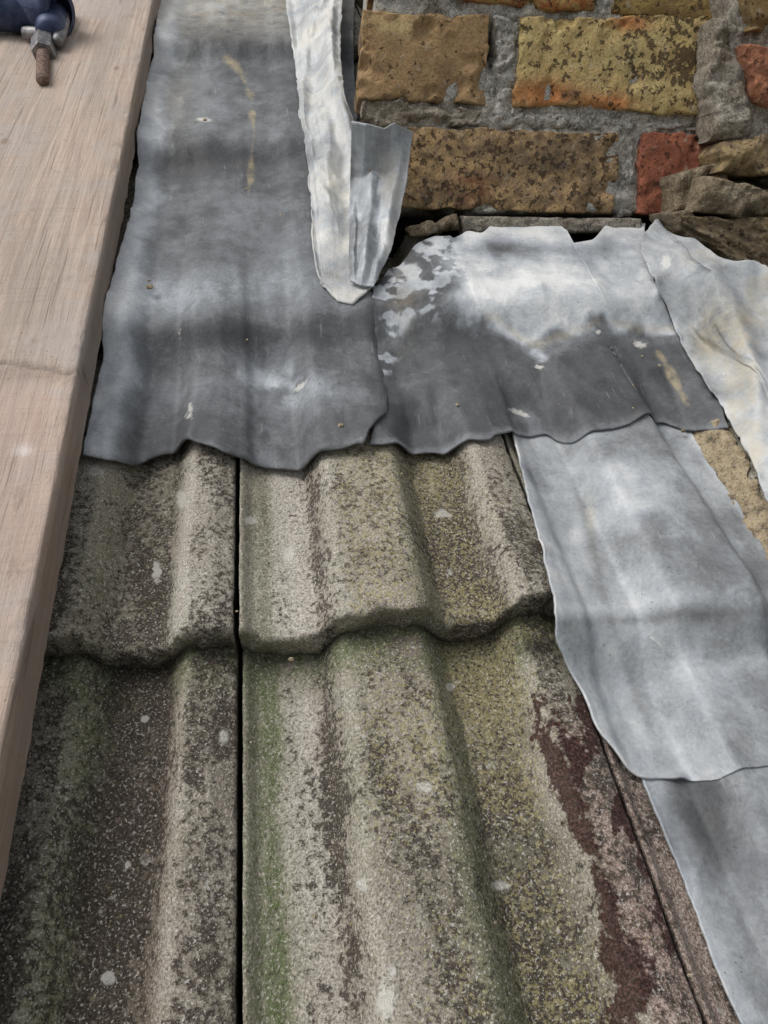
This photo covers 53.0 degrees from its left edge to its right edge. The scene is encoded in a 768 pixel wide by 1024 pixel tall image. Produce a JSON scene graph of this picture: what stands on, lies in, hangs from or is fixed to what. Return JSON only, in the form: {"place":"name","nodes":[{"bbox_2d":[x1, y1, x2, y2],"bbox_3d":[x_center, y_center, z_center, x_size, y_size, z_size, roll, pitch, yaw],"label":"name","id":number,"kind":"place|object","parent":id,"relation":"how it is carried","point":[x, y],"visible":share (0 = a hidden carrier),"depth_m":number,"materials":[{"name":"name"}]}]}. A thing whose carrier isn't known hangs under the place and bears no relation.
{"place":"outdoors","nodes":[
{"label":"outdoors","id":0,"kind":"place"},
{"bbox_2d":[236,458,242,1023],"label":"roofing felt","id":1,"kind":"object","parent":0,"point":[241,923],"depth_m":0.61,"materials":[{"name":"black"}]},
{"bbox_2d":[359,0,759,257],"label":"mortar","id":2,"kind":"object","parent":1,"relation":"on","point":[626,196],"visible":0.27,"depth_m":1.03,"materials":[{"name":"grey concrete"}]},
{"bbox_2d":[370,127,618,214],"bbox_3d":[0.145,-0.477,1.094,0.342,0.118,0.127,-3,18,-3],"label":"brick","id":3,"kind":"object","parent":2,"relation":"on","point":[534,172],"visible":0.85,"depth_m":1.04,"materials":[{"name":"brown brick"}]},
{"bbox_2d":[359,100,480,127],"bbox_3d":[0.045,-0.530,1.033,0.169,0.038,0.062,-4,18,-6],"label":"bed joint","id":4,"kind":"object","parent":3,"relation":"on","point":[379,113],"visible":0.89,"depth_m":1.01,"materials":[{"name":"grey concrete"}]},
{"bbox_2d":[354,9,489,112],"bbox_3d":[0.046,-0.602,1.048,0.174,0.112,0.127,-3,18,-3],"label":"brick","id":5,"kind":"object","parent":4,"relation":"on","point":[410,58],"visible":0.96,"depth_m":0.99,"materials":[{"name":"brown brick"}]},
{"bbox_2d":[489,14,515,115],"bbox_3d":[0.153,-0.589,1.027,0.037,0.121,0.066,-3,18,-3],"label":"perpend joint","id":6,"kind":"object","parent":2,"relation":"on","point":[506,43],"visible":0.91,"depth_m":1.00,"materials":[{"name":"grey concrete"}]},
{"bbox_2d":[610,136,639,217],"bbox_3d":[0.335,-0.466,1.079,0.028,0.105,0.057,-3,18,-3],"label":"perpend joint","id":7,"kind":"object","parent":2,"relation":"on","point":[628,179],"visible":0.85,"depth_m":1.05,"materials":[{"name":"grey concrete"}]},
{"bbox_2d":[633,131,730,216],"bbox_3d":[0.412,-0.476,1.111,0.140,0.118,0.124,-3,18,-3],"label":"brick","id":8,"kind":"object","parent":2,"relation":"on","point":[659,155],"visible":0.45,"depth_m":1.05,"materials":[{"name":"red brick"}]},
{"bbox_2d":[496,112,695,130],"bbox_3d":[0.292,-0.534,1.062,0.324,0.033,0.070,-3,18,-3],"label":"bed joint","id":9,"kind":"object","parent":8,"relation":"on","point":[532,120],"visible":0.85,"depth_m":1.03,"materials":[{"name":"grey concrete"}]},
{"bbox_2d":[511,15,707,115],"bbox_3d":[0.303,-0.601,1.064,0.280,0.122,0.122,-3,18,-3],"label":"brick","id":10,"kind":"object","parent":8,"relation":"on","point":[588,62],"visible":0.84,"depth_m":1.01,"materials":[{"name":"brick"}]},
{"bbox_2d":[366,0,596,12],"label":"brick","id":11,"kind":"object","parent":10,"relation":"on","point":[551,6],"visible":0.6,"depth_m":0.98,"materials":[{"name":"brown brick"}]},
{"bbox_2d":[611,0,711,19],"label":"brick","id":12,"kind":"object","parent":10,"relation":"on","point":[688,8],"visible":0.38,"depth_m":0.99,"materials":[{"name":"brown brick"}]},
{"bbox_2d":[709,0,767,188],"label":"mortar","id":13,"kind":"object","parent":1,"relation":"on","point":[729,10],"visible":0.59,"depth_m":0.97,"materials":[{"name":"grey concrete"}]},
{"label":"roof tile","id":14,"kind":"object","parent":1,"relation":"on","visible":0},
{"bbox_2d":[681,216,767,266],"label":"brick","id":15,"kind":"object","parent":14,"relation":"on","point":[738,239],"visible":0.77,"depth_m":1.00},
{"bbox_2d":[649,210,708,244],"bbox_3d":[0.407,-0.380,1.037,0.088,0.047,0.073,-3,18,-3],"label":"loose mortar","id":16,"kind":"object","parent":15,"relation":"on","point":[671,221],"visible":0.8,"depth_m":1.01,"materials":[{"name":"concrete"}]},
{"bbox_2d":[659,163,727,211],"bbox_3d":[0.415,-0.438,1.045,0.078,0.059,0.073,-4,18,-5],"label":"loose mortar","id":17,"kind":"object","parent":15,"relation":"on","point":[674,188],"visible":0.55,"depth_m":1.02,"materials":[{"name":"brown concrete"}]},
{"bbox_2d":[684,176,767,218],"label":"loose mortar","id":18,"kind":"object","parent":15,"relation":"on","point":[709,196],"visible":0.95,"depth_m":0.98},
{"bbox_2d":[698,134,767,181],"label":"brick","id":19,"kind":"object","parent":15,"relation":"on","point":[738,160],"visible":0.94,"depth_m":0.99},
{"bbox_2d":[692,17,751,144],"bbox_3d":[0.440,-0.558,1.004,0.063,0.140,0.083,-3,18,-3],"label":"loose mortar","id":20,"kind":"object","parent":19,"relation":"on","point":[723,113],"visible":0.99,"depth_m":0.98,"materials":[{"name":"grey concrete"}]},
{"bbox_2d":[735,44,767,108],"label":"brick","id":21,"kind":"object","parent":19,"relation":"on","point":[752,59],"visible":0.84,"depth_m":0.96,"materials":[{"name":"brick"}]},
{"bbox_2d":[737,0,767,33],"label":"brick","id":22,"kind":"object","parent":21,"relation":"on","point":[754,14],"visible":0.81,"depth_m":0.94,"materials":[{"name":"brown brick"}]},
{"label":"roof tile","id":23,"kind":"object","parent":1,"relation":"on","visible":0},
{"bbox_2d":[457,216,641,234],"bbox_3d":[0.231,-0.401,1.077,0.254,0.030,0.040,-3,18,-3],"label":"foot joint","id":24,"kind":"object","parent":23,"relation":"on","point":[479,224],"visible":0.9,"depth_m":1.06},
{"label":"roof tile","id":25,"kind":"object","parent":1,"relation":"on","visible":0},
{"bbox_2d":[641,219,767,501],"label":"lead flashing","id":26,"kind":"object","parent":25,"relation":"on","point":[717,306],"visible":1,"depth_m":0.93,"materials":[{"name":"grey metal"}]},
{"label":"roof tile","id":27,"kind":"object","parent":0,"visible":0},
{"bbox_2d":[354,2,362,18],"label":"roof tile","id":28,"kind":"object","parent":27,"relation":"on","point":[359,10],"visible":0.02,"depth_m":1.86,"materials":[{"name":"concrete"}]},
{"bbox_2d":[355,0,362,8],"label":"roof tile","id":29,"kind":"object","parent":28,"relation":"on","point":[359,3],"visible":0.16,"depth_m":1.90,"materials":[{"name":"concrete"}]},
{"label":"roof tile","id":30,"kind":"object","parent":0,"visible":0},
{"bbox_2d":[0,616,240,1023],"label":"roof tile","id":31,"kind":"object","parent":30,"relation":"on","point":[126,769],"visible":0.8,"depth_m":0.54,"materials":[{"name":"concrete"}]},
{"bbox_2d":[0,0,160,900],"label":"timber board","id":32,"kind":"object","parent":31,"relation":"on","point":[68,134],"visible":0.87,"depth_m":0.87,"materials":[{"name":"brown wood"}]},
{"bbox_2d":[0,0,74,85],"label":"scaffold clamp","id":33,"kind":"object","parent":32,"relation":"on","point":[45,27],"visible":1,"depth_m":1.33,"materials":[{"name":"blue metal"}]},
{"bbox_2d":[44,339,238,668],"bbox_3d":[-0.296,-0.051,0.805,0.282,0.081,0.492,-4,49,-6],"label":"roof tile","id":34,"kind":"object","parent":31,"relation":"on","point":[159,590],"visible":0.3,"depth_m":0.70,"materials":[{"name":"concrete"}]},
{"bbox_2d":[101,161,138,338],"bbox_3d":[-0.356,-0.400,1.110,0.282,0.079,0.524,-4,49,-6],"label":"roof tile","id":35,"kind":"object","parent":34,"relation":"on","point":[130,194],"visible":0.01,"depth_m":1.13,"materials":[{"name":"concrete"}]},
{"bbox_2d":[133,62,150,160],"bbox_3d":[-0.415,-0.747,1.417,0.282,0.079,0.487,-4,49,-6],"label":"roof tile","id":36,"kind":"object","parent":35,"relation":"on","point":[135,156],"visible":0.01,"depth_m":1.24,"materials":[{"name":"concrete"}]},
{"bbox_2d":[150,45,153,61],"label":"roof tile","id":37,"kind":"object","parent":36,"relation":"on","point":[152,54],"depth_m":1.53,"materials":[{"name":"concrete"}]},
{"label":"roof tile","id":38,"kind":"object","parent":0,"visible":0},
{"bbox_2d":[242,614,702,1023],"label":"roof tile","id":39,"kind":"object","parent":38,"relation":"on","point":[379,820],"visible":0.93,"depth_m":0.55,"materials":[{"name":"concrete"}]},
{"bbox_2d":[239,426,554,655],"bbox_3d":[-0.013,-0.074,0.834,0.282,0.080,0.491,-4,49,-6],"label":"roof tile","id":40,"kind":"object","parent":39,"relation":"on","point":[364,527],"visible":0.59,"depth_m":0.71,"materials":[{"name":"concrete"}]},
{"bbox_2d":[83,0,387,470],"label":"lead flashing","id":41,"kind":"object","parent":40,"relation":"on","point":[216,253],"visible":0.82,"depth_m":0.96,"materials":[{"name":"grey metal"}]},
{"bbox_2d":[286,0,378,304],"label":"lead flashing","id":42,"kind":"object","parent":41,"relation":"attached to","point":[325,115],"visible":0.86,"depth_m":1.21,"materials":[{"name":"grey metal"}]},
{"bbox_2d":[371,234,430,291],"bbox_3d":[-0.072,-0.420,1.142,0.282,0.079,0.524,-4,49,-6],"label":"roof tile","id":43,"kind":"object","parent":40,"relation":"on","point":[408,244],"depth_m":1.08,"materials":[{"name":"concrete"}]},
{"bbox_2d":[354,62,358,121],"bbox_3d":[-0.132,-0.767,1.449,0.282,0.079,0.487,-4,49,-6],"label":"roof tile","id":44,"kind":"object","parent":43,"relation":"on","point":[355,69],"depth_m":1.56,"materials":[{"name":"concrete"}]},
{"bbox_2d":[353,4,360,63],"bbox_3d":[-0.189,-1.099,1.743,0.282,0.080,0.487,-4,49,-6],"label":"roof tile","id":45,"kind":"object","parent":44,"relation":"on","point":[356,24],"visible":0.02,"depth_m":1.63,"materials":[{"name":"concrete"}]},
{"bbox_2d":[405,214,459,237],"bbox_3d":[0.065,-0.392,1.058,0.076,0.030,0.047,-5,18,-8],"label":"loose mortar","id":46,"kind":"object","parent":43,"relation":"on","point":[438,227],"visible":1,"depth_m":1.04,"materials":[{"name":"concrete"}]},
{"bbox_2d":[370,217,728,454],"bbox_3d":[0.172,-0.236,0.952,0.430,0.063,0.428,-4,49,-6],"label":"lead flashing","id":47,"kind":"object","parent":40,"relation":"on","point":[491,331],"visible":0.99,"depth_m":0.93,"materials":[{"name":"grey metal"}]},
{"bbox_2d":[349,121,412,286],"bbox_3d":[-0.005,-0.405,0.976,0.098,0.120,0.251,-4,49,-6],"label":"lead flashing","id":48,"kind":"object","parent":47,"relation":"on","point":[377,193],"visible":1,"depth_m":1.00,"materials":[{"name":"grey metal"}]},
{"bbox_2d":[110,96,690,976],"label":"mortar crumbs","id":49,"kind":"object","parent":39,"relation":"on","point":[150,286],"visible":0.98,"depth_m":0.65,"materials":[{"name":"grey concrete"}]},
{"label":"roof tile","id":50,"kind":"object","parent":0,"visible":0},
{"bbox_2d":[586,703,739,1023],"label":"roof tile","id":51,"kind":"object","parent":50,"relation":"on","point":[713,1004],"visible":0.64,"depth_m":0.54,"materials":[{"name":"concrete"}]},
{"bbox_2d":[501,325,764,514],"bbox_3d":[0.270,-0.093,0.868,0.282,0.079,0.492,-4,49,-6],"label":"roof tile","id":52,"kind":"object","parent":51,"relation":"on","point":[509,444],"visible":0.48,"depth_m":0.82,"materials":[{"name":"concrete"}]},
{"bbox_2d":[641,767,767,1023],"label":"lead flashing","id":53,"kind":"object","parent":51,"relation":"on","point":[715,833],"visible":1,"depth_m":0.55,"materials":[{"name":"grey metal"}]},
{"bbox_2d":[512,414,767,781],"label":"lead flashing","id":54,"kind":"object","parent":53,"relation":"on","point":[655,561],"visible":1,"depth_m":0.67,"materials":[{"name":"grey metal"}]},
{"bbox_2d":[691,419,767,558],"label":"mortar bedding","id":55,"kind":"object","parent":51,"relation":"on","point":[724,456],"visible":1,"depth_m":0.80,"materials":[{"name":"beige concrete"}]}
]}

